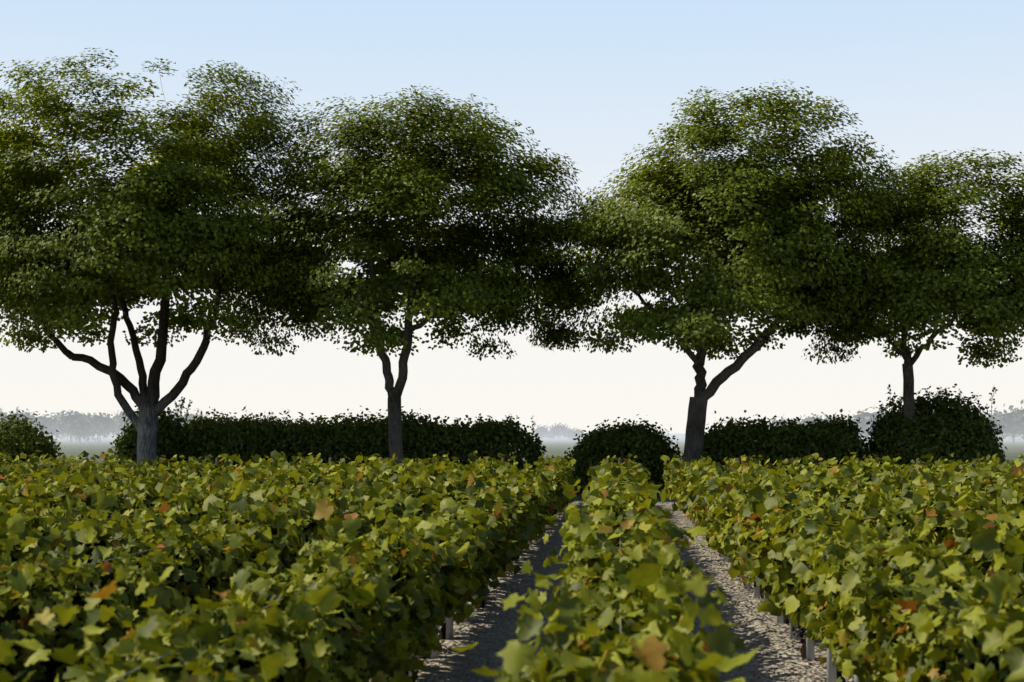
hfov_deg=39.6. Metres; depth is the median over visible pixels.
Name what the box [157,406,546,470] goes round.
hedge
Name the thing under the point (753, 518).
vine leaves
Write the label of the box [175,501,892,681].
vine stakes
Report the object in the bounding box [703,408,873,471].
hedge
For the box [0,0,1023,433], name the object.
sky
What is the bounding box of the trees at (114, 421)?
[0,400,1023,443]
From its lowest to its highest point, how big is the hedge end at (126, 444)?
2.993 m
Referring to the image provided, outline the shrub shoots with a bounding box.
[881,387,993,417]
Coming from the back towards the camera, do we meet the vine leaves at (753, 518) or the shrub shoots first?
the shrub shoots
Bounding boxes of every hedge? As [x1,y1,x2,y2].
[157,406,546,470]
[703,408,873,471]
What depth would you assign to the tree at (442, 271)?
38.82 m
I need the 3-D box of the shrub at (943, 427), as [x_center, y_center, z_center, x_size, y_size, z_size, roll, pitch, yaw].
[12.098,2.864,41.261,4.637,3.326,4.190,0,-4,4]
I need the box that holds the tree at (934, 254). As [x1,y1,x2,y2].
[801,147,1023,430]
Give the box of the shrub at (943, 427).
[863,384,1008,466]
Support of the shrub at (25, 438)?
on the ground
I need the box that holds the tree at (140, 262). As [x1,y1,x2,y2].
[0,48,329,464]
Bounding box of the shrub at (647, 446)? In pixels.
[564,414,682,493]
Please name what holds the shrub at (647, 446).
on the ground
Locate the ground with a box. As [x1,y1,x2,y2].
[44,430,1023,681]
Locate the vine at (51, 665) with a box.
[0,468,1020,681]
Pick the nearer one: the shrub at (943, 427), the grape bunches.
the grape bunches
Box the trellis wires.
[5,468,942,681]
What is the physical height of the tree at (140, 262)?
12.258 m
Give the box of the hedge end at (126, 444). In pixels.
[110,397,193,464]
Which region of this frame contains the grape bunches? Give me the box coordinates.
[413,582,807,653]
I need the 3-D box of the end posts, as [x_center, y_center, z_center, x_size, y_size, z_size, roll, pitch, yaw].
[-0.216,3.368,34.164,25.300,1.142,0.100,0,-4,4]
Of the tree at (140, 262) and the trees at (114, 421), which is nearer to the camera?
the tree at (140, 262)
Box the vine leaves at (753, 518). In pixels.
[0,448,1023,639]
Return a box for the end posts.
[49,457,980,464]
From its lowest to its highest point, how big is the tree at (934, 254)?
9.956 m
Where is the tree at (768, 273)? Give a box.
[513,79,918,461]
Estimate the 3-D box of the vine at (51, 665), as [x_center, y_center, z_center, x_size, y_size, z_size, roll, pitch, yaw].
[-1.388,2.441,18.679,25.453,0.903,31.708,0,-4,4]
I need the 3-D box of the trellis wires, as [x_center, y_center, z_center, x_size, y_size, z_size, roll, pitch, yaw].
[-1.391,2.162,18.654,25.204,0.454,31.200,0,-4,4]
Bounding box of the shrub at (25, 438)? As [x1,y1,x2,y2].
[0,410,67,463]
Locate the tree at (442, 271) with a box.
[220,84,593,465]
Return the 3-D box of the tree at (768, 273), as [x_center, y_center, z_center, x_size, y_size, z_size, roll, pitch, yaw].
[5.701,-1.437,40.492,11.716,11.670,8.919,0,-4,4]

